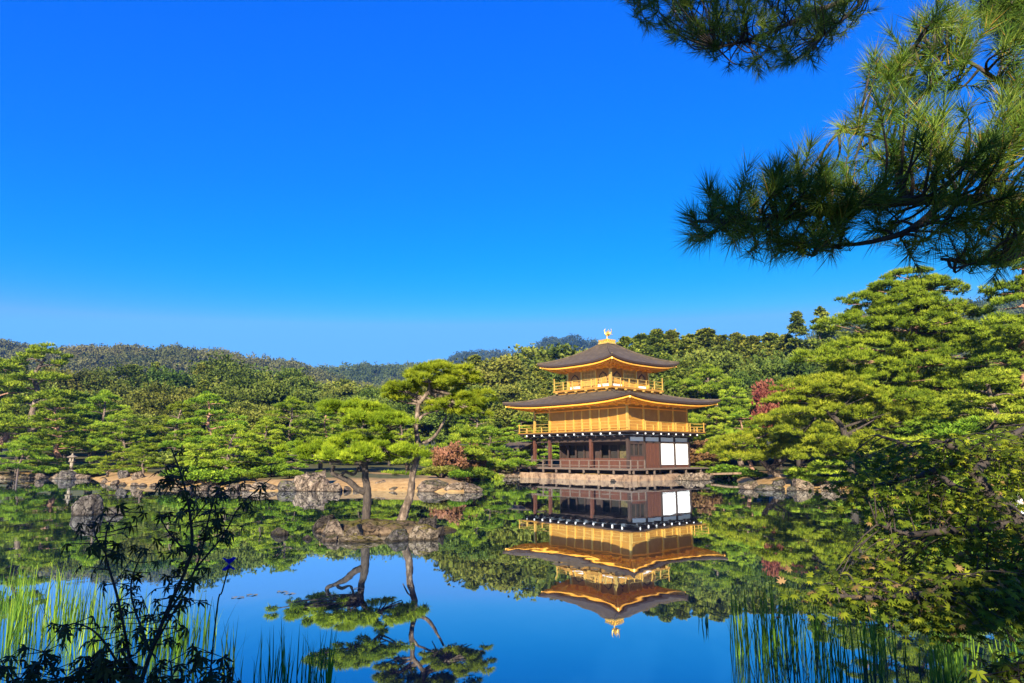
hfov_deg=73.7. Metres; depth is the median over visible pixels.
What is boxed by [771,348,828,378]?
broadleaf tree
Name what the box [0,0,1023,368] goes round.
sky
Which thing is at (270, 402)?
broadleaf tree
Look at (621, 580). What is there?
pond water
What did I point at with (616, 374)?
bell window
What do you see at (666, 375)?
broadleaf tree
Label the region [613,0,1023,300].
overhanging pine
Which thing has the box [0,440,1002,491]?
ground
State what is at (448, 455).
shrub
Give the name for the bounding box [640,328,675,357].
tree
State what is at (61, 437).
pine tree
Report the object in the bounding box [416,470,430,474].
shrub
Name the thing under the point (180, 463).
pine tree
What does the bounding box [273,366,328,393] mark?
broadleaf tree
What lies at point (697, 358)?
broadleaf tree
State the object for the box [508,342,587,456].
broadleaf tree
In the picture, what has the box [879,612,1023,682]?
reed clump
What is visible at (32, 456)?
pine tree
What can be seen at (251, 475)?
shrub
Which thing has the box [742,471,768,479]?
shrub
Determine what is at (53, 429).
broadleaf tree
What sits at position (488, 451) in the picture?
pine tree
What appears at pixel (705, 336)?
conifer
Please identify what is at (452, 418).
broadleaf tree
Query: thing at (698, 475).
rock
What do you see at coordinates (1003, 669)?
leafy shrub
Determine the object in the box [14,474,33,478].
rock
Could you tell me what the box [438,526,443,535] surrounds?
rock
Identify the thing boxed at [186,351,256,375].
broadleaf tree
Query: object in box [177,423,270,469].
pine tree
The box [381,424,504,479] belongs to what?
pine tree
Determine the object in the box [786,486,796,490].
rock
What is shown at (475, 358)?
broadleaf tree
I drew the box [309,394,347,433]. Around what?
broadleaf tree
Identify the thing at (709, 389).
pine tree
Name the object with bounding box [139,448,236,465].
shrub
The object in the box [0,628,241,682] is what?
dark shrub
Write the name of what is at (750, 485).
rock
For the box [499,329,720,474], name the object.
pavilion
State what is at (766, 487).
rock
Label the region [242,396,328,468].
pine tree
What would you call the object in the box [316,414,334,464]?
broadleaf tree
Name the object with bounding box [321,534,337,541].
rock
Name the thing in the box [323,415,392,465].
broadleaf tree
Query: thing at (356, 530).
rock
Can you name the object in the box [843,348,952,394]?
broadleaf tree
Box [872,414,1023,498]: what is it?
pine tree
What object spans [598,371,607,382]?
bell window
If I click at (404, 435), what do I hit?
pine tree
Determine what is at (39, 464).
shrub
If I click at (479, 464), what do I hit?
shrub
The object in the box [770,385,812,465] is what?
broadleaf tree
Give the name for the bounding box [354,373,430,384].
hill
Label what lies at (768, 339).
conifer
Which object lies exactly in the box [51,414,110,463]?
broadleaf tree
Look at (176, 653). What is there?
reed clump
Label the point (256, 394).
broadleaf tree
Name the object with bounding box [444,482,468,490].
rock
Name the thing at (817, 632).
reed clump
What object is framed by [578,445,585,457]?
door panel
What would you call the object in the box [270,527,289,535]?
rock
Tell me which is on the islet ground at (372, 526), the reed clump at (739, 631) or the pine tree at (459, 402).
the pine tree at (459, 402)
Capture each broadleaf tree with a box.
[0,367,34,451]
[0,382,65,459]
[0,389,30,417]
[8,383,48,442]
[10,364,27,450]
[25,366,113,453]
[27,363,69,373]
[37,407,85,460]
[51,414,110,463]
[66,390,113,460]
[72,360,155,451]
[81,385,119,411]
[91,381,141,454]
[103,413,161,463]
[105,387,175,414]
[121,380,196,422]
[127,364,197,390]
[145,361,161,450]
[147,410,168,464]
[155,402,226,438]
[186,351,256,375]
[188,363,206,388]
[190,361,275,389]
[191,380,217,405]
[203,413,242,459]
[204,372,298,456]
[225,400,294,456]
[245,363,278,379]
[262,385,279,455]
[268,401,324,462]
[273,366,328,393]
[274,372,326,392]
[285,383,322,408]
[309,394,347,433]
[314,378,381,443]
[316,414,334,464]
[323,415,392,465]
[339,385,415,462]
[367,401,421,465]
[406,357,487,395]
[406,398,444,458]
[410,396,453,446]
[430,384,511,437]
[437,353,565,391]
[466,354,481,368]
[483,388,515,456]
[484,358,566,392]
[487,378,554,457]
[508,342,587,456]
[527,388,558,465]
[531,364,555,462]
[557,357,566,388]
[644,351,676,395]
[650,352,695,431]
[672,360,712,465]
[673,342,763,414]
[710,369,778,465]
[714,359,733,464]
[733,349,821,465]
[734,355,755,464]
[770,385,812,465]
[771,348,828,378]
[812,361,842,458]
[820,361,880,456]
[823,379,892,435]
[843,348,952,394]
[867,425,918,436]
[932,353,1018,410]
[932,416,987,444]
[972,420,1002,430]
[991,422,1021,431]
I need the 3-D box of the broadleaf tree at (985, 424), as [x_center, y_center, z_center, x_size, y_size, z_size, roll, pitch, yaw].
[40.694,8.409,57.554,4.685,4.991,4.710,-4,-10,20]
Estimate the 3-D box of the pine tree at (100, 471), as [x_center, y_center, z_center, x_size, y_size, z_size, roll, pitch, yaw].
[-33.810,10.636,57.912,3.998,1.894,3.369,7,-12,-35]
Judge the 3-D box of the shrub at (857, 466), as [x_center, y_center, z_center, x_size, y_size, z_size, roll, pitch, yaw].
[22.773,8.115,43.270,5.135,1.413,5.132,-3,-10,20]
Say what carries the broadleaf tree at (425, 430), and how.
on the ground at (399, 480)
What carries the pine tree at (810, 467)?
on the ground at (399, 480)
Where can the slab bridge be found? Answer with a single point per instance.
(730, 473)
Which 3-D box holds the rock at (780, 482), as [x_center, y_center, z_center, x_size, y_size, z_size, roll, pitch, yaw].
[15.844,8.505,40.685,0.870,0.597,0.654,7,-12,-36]
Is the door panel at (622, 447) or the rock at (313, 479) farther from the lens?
the door panel at (622, 447)
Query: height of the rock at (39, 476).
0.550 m
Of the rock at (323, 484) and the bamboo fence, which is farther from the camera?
the bamboo fence
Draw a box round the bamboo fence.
[771,464,816,475]
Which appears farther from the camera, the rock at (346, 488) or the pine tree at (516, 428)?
the pine tree at (516, 428)
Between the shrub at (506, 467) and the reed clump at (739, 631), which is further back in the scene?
the shrub at (506, 467)
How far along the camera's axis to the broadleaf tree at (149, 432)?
76.92 m
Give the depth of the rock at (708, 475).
59.49 m
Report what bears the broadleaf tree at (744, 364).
on the ground at (399, 480)
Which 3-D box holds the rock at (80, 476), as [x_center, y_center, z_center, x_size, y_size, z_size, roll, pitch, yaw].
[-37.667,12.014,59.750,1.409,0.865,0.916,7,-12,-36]
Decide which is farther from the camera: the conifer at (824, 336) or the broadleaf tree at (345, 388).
the broadleaf tree at (345, 388)
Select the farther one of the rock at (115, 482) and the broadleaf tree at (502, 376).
the broadleaf tree at (502, 376)
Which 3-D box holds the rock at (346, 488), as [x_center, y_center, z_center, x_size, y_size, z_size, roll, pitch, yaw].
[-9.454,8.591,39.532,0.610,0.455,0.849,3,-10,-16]
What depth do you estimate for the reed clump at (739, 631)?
7.14 m
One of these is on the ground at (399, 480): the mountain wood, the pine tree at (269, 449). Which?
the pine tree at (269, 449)
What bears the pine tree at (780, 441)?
on the ground at (399, 480)
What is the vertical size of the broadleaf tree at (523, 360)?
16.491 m
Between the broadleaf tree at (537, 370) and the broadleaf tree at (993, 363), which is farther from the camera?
the broadleaf tree at (537, 370)
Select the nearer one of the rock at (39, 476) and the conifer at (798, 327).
the rock at (39, 476)
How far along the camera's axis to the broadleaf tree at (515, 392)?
85.21 m
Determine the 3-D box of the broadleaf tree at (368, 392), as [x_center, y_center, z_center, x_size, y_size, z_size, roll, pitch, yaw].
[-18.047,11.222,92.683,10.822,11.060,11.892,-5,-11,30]
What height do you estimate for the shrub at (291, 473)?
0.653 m
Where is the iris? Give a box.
[208,557,235,682]
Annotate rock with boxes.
[0,474,20,478]
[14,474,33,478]
[36,473,44,479]
[55,470,76,478]
[71,493,103,515]
[75,474,90,478]
[99,478,108,483]
[105,506,122,515]
[110,480,119,484]
[117,470,130,478]
[130,471,144,479]
[196,485,207,490]
[225,483,239,490]
[239,484,250,490]
[250,481,271,489]
[270,484,277,489]
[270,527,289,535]
[277,480,296,490]
[293,475,306,490]
[301,470,325,490]
[312,514,334,529]
[316,478,329,491]
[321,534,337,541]
[322,519,342,536]
[326,483,342,491]
[337,535,382,542]
[341,524,363,536]
[343,486,351,490]
[383,529,409,541]
[408,524,438,540]
[417,479,448,491]
[417,515,436,527]
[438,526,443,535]
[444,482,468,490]
[464,484,482,492]
[682,473,694,479]
[694,471,707,479]
[704,473,713,478]
[737,481,757,489]
[754,484,784,490]
[772,479,784,486]
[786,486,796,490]
[792,478,813,490]
[820,482,841,491]
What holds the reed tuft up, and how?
in the pond water
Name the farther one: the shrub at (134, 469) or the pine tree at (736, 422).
the pine tree at (736, 422)
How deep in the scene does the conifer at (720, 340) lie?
100.52 m
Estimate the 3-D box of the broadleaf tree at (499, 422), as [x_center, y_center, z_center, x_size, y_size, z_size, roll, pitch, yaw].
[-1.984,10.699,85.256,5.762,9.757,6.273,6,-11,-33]
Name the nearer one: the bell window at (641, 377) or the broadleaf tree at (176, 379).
the bell window at (641, 377)
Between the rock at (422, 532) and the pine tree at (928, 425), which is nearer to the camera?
the rock at (422, 532)
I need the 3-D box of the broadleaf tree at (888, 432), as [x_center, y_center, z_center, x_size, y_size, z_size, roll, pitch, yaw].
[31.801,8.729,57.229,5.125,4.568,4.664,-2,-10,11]
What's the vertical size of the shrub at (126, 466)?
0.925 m
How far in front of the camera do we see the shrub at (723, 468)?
59.50 m
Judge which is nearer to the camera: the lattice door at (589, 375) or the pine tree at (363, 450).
the pine tree at (363, 450)
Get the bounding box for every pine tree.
[0,341,118,458]
[0,357,52,449]
[0,395,114,469]
[0,434,69,475]
[47,389,151,468]
[85,408,157,469]
[86,457,133,476]
[104,400,228,471]
[116,443,164,473]
[157,390,249,451]
[176,440,231,468]
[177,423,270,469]
[240,417,293,465]
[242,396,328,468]
[265,440,318,469]
[272,397,432,519]
[274,411,356,469]
[337,419,392,470]
[379,358,497,519]
[379,423,433,471]
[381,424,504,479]
[442,409,508,454]
[471,425,537,466]
[481,447,503,468]
[497,415,547,459]
[518,443,559,465]
[663,363,757,465]
[689,407,746,464]
[690,454,735,470]
[696,409,825,476]
[700,382,760,465]
[712,408,764,469]
[749,413,844,467]
[760,370,924,476]
[782,447,897,490]
[788,264,1008,435]
[859,416,999,482]
[869,367,1023,466]
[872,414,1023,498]
[932,255,1023,416]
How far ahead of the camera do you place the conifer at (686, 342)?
100.47 m
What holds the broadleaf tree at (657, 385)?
on the ground at (399, 480)
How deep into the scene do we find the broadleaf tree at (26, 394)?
96.52 m
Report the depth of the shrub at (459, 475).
42.76 m
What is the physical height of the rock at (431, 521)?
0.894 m
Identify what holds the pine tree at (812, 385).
on the ground at (399, 480)
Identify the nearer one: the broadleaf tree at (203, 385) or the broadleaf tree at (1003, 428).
the broadleaf tree at (1003, 428)
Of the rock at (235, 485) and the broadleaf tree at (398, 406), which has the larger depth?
the broadleaf tree at (398, 406)
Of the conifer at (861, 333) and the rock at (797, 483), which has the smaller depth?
the rock at (797, 483)
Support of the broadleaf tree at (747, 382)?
on the ground at (399, 480)
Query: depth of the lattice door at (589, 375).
64.41 m
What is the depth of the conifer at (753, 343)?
102.19 m
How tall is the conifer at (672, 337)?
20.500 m
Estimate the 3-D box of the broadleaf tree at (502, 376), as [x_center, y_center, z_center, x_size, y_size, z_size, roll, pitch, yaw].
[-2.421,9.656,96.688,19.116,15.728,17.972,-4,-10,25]
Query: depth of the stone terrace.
57.29 m
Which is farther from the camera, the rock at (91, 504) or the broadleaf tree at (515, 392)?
the broadleaf tree at (515, 392)
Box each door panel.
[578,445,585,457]
[586,445,593,457]
[594,445,599,457]
[611,445,617,457]
[620,445,625,457]
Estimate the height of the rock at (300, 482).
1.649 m
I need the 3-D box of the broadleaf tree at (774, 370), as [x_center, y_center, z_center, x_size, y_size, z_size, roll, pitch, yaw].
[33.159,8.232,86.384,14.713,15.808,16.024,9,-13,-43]
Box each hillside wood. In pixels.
[0,338,43,358]
[0,341,381,388]
[308,360,461,387]
[801,296,1023,358]
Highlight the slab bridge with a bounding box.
[710,472,740,474]
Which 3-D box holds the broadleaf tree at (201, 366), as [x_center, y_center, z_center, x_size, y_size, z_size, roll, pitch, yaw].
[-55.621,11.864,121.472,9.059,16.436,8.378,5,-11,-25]
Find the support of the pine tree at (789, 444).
on the ground at (399, 480)
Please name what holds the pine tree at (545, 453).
on the ground at (399, 480)
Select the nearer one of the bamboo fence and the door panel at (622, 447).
the bamboo fence
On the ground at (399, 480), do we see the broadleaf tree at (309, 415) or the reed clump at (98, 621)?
the broadleaf tree at (309, 415)
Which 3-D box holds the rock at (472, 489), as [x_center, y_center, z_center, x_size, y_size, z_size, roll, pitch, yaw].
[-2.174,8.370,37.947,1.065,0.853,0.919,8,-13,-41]
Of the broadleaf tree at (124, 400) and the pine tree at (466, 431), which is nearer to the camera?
the pine tree at (466, 431)
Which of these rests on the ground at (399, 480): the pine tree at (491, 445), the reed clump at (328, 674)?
the pine tree at (491, 445)
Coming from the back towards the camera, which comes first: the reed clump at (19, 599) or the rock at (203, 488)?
the rock at (203, 488)
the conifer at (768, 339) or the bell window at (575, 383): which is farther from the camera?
the conifer at (768, 339)
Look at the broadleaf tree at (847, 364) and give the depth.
86.69 m
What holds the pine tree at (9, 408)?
on the ground at (399, 480)
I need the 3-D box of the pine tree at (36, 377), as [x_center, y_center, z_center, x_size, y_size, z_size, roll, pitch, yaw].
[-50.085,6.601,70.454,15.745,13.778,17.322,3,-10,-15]
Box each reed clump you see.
[0,553,84,653]
[57,566,153,659]
[127,582,237,679]
[221,615,337,682]
[722,570,762,658]
[739,563,813,669]
[778,563,896,682]
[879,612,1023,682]
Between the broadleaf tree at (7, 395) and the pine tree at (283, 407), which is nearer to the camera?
the pine tree at (283, 407)
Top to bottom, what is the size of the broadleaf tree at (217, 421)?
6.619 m
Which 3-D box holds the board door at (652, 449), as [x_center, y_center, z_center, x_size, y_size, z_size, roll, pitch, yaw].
[12.278,9.893,59.873,1.908,1.950,0.100,8,-12,-40]
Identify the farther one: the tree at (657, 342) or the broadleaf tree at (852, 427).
the tree at (657, 342)
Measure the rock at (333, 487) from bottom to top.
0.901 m
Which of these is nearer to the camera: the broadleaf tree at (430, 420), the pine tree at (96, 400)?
the pine tree at (96, 400)
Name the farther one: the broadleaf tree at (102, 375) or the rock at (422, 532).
the broadleaf tree at (102, 375)
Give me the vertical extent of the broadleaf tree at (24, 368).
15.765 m
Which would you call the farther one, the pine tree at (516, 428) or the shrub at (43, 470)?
the pine tree at (516, 428)
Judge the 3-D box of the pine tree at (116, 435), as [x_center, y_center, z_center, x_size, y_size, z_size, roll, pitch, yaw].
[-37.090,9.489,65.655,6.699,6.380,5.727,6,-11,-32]
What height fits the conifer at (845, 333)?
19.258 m
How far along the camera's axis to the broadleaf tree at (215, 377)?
113.64 m
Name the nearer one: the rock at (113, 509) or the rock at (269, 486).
the rock at (113, 509)
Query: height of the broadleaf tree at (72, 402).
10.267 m
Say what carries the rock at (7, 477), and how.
on the ground at (399, 480)
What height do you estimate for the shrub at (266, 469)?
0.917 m
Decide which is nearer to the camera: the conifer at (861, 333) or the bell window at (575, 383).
the bell window at (575, 383)
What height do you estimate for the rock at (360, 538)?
0.316 m
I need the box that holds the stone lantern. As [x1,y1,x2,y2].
[68,453,76,470]
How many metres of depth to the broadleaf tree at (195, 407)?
78.69 m
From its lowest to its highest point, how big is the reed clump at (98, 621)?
0.866 m
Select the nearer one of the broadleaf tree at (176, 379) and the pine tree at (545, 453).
the pine tree at (545, 453)
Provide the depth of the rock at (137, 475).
48.80 m
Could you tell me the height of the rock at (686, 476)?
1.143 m
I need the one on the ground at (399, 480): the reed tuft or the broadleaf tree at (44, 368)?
the broadleaf tree at (44, 368)
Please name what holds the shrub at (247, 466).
on the ground at (399, 480)
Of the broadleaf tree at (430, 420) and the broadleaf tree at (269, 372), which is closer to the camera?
the broadleaf tree at (430, 420)
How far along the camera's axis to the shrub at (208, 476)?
41.07 m
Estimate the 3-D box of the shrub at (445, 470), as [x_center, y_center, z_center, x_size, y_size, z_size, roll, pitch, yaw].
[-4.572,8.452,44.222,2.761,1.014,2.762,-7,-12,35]
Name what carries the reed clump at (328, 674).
in the pond water
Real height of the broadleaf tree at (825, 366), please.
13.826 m
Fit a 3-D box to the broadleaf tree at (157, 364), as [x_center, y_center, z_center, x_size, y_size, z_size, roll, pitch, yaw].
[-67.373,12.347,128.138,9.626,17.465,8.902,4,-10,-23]
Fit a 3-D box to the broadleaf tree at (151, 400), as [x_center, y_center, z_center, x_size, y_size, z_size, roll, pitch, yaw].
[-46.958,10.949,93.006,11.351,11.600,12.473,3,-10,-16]
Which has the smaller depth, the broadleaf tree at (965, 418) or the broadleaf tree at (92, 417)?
the broadleaf tree at (965, 418)
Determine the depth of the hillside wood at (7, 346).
473.43 m
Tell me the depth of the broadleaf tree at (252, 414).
76.21 m
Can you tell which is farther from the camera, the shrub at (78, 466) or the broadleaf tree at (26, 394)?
the broadleaf tree at (26, 394)
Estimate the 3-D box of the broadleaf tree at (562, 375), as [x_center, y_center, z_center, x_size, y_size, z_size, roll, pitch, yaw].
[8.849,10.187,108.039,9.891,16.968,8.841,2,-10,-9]
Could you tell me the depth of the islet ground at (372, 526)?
17.75 m
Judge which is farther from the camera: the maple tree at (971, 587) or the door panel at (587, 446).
the door panel at (587, 446)
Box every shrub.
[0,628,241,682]
[23,462,50,467]
[32,469,59,475]
[68,463,99,468]
[73,467,105,476]
[114,463,150,472]
[119,467,147,473]
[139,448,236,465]
[158,465,217,483]
[178,469,240,486]
[219,467,247,475]
[223,461,268,470]
[240,471,267,480]
[249,465,288,477]
[275,469,303,478]
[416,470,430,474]
[421,464,459,477]
[430,441,468,476]
[448,469,472,480]
[454,442,487,479]
[489,462,516,474]
[689,439,719,470]
[704,464,758,478]
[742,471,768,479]
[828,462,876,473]
[957,651,1023,682]
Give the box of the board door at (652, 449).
[646,443,659,465]
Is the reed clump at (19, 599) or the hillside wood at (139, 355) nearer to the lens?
the reed clump at (19, 599)
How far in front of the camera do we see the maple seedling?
2.81 m
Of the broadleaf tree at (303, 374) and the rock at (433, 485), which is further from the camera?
the broadleaf tree at (303, 374)
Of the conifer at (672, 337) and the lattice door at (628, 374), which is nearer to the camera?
the lattice door at (628, 374)
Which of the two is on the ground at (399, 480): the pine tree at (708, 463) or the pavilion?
the pine tree at (708, 463)
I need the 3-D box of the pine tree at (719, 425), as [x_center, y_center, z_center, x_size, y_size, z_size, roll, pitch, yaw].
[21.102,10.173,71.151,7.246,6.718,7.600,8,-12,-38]
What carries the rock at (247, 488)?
on the ground at (399, 480)
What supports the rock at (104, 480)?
on the ground at (399, 480)
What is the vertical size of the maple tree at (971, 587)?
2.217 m
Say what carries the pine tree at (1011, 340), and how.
on the ground at (399, 480)
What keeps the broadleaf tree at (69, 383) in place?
on the ground at (399, 480)
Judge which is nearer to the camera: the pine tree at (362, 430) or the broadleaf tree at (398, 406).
the pine tree at (362, 430)
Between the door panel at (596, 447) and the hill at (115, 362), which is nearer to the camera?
the door panel at (596, 447)
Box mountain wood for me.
[444,334,598,363]
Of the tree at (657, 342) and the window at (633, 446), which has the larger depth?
the tree at (657, 342)
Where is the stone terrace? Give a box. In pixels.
[502,472,730,481]
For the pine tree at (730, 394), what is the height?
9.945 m
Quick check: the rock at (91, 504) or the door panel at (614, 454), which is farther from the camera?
the door panel at (614, 454)
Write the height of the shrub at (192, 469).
1.382 m
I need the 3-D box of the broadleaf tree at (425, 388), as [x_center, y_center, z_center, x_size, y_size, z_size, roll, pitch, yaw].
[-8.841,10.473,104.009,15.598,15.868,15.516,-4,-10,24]
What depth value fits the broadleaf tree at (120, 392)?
101.52 m
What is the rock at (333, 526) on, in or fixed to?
on the islet ground at (372, 526)
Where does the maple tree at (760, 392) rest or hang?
on the ground at (399, 480)
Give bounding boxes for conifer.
[616,336,640,353]
[630,333,647,352]
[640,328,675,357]
[663,329,679,354]
[672,333,706,440]
[693,327,717,359]
[706,334,741,369]
[728,332,746,359]
[742,335,774,458]
[761,332,778,353]
[771,333,798,359]
[784,310,811,461]
[806,305,850,461]
[835,331,859,457]
[854,329,866,344]
[860,328,888,355]
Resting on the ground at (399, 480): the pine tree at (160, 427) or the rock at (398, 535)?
the pine tree at (160, 427)
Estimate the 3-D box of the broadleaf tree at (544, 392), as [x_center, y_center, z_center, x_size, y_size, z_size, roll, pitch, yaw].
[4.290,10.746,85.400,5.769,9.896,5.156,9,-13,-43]
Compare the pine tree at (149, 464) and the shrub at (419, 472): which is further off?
the pine tree at (149, 464)
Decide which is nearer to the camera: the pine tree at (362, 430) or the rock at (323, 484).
the rock at (323, 484)
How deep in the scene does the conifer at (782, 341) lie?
102.47 m
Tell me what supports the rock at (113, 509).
in the pond water
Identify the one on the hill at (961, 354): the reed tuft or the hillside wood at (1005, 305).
the hillside wood at (1005, 305)
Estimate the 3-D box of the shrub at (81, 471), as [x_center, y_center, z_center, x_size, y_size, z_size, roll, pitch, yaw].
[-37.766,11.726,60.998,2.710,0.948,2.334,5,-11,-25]
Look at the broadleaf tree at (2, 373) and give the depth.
120.94 m
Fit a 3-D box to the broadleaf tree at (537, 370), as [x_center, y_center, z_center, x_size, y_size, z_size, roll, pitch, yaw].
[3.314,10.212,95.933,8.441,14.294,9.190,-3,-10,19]
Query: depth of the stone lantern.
61.91 m
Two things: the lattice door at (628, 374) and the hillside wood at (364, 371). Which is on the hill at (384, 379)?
the hillside wood at (364, 371)
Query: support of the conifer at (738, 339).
on the ground at (399, 480)
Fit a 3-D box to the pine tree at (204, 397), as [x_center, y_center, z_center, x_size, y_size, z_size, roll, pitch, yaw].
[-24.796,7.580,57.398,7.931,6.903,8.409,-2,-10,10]
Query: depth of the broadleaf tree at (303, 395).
100.60 m
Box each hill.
[49,358,199,374]
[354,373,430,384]
[833,309,1021,360]
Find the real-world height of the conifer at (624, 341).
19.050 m
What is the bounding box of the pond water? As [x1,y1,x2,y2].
[0,477,1023,682]
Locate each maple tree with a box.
[749,378,800,468]
[773,422,1023,663]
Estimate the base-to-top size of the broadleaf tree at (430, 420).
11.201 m
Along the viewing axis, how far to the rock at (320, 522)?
18.79 m
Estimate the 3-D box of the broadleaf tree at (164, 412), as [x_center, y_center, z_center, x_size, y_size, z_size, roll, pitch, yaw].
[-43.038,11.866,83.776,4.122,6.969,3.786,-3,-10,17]
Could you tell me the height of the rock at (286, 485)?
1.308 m
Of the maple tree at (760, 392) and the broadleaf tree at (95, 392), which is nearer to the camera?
the maple tree at (760, 392)
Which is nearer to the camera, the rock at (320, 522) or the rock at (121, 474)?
the rock at (320, 522)
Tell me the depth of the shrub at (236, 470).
42.71 m
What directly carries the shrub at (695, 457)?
on the ground at (399, 480)
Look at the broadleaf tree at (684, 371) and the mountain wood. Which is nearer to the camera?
the broadleaf tree at (684, 371)
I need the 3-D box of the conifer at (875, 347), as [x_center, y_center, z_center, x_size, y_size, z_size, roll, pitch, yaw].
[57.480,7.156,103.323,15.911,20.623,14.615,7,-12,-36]
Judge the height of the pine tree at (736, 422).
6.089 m
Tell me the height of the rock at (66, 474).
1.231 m
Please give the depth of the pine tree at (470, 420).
73.18 m
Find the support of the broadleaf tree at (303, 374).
on the ground at (399, 480)
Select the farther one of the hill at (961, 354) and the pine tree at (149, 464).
the hill at (961, 354)
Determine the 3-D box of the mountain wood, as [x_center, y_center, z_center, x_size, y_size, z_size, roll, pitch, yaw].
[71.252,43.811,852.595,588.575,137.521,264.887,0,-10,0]
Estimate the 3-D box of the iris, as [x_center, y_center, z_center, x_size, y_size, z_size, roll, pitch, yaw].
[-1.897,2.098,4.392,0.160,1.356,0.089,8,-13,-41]
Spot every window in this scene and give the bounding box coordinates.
[571,375,579,385]
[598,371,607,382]
[613,371,620,382]
[630,443,643,455]
[638,374,645,385]
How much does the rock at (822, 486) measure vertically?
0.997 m
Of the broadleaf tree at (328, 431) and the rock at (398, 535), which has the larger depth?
the broadleaf tree at (328, 431)
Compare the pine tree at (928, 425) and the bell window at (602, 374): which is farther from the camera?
the bell window at (602, 374)
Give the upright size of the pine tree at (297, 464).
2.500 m
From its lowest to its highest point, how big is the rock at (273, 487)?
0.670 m
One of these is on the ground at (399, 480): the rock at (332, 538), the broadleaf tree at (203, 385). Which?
the broadleaf tree at (203, 385)
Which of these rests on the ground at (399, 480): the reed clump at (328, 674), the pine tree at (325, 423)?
the pine tree at (325, 423)
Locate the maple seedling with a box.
[44,447,271,682]
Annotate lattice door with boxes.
[583,370,594,387]
[624,370,634,387]
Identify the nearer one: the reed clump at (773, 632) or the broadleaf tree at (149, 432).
the reed clump at (773, 632)
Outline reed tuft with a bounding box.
[697,599,707,624]
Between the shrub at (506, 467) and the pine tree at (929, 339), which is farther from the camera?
the shrub at (506, 467)
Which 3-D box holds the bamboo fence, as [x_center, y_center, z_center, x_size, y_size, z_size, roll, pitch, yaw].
[21.108,8.704,45.700,7.170,0.930,0.083,-1,-10,8]
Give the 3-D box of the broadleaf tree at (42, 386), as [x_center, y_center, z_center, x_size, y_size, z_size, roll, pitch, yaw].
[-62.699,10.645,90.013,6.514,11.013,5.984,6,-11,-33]
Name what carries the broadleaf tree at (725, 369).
on the ground at (399, 480)
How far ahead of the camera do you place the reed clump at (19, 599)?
7.97 m
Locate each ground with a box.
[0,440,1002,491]
[315,518,456,535]
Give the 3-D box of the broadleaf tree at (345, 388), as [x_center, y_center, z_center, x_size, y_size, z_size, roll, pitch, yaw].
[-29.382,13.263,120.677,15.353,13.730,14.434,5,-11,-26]
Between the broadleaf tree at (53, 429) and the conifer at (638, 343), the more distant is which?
the conifer at (638, 343)
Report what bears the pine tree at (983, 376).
on the ground at (399, 480)
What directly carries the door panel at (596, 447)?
in the pavilion

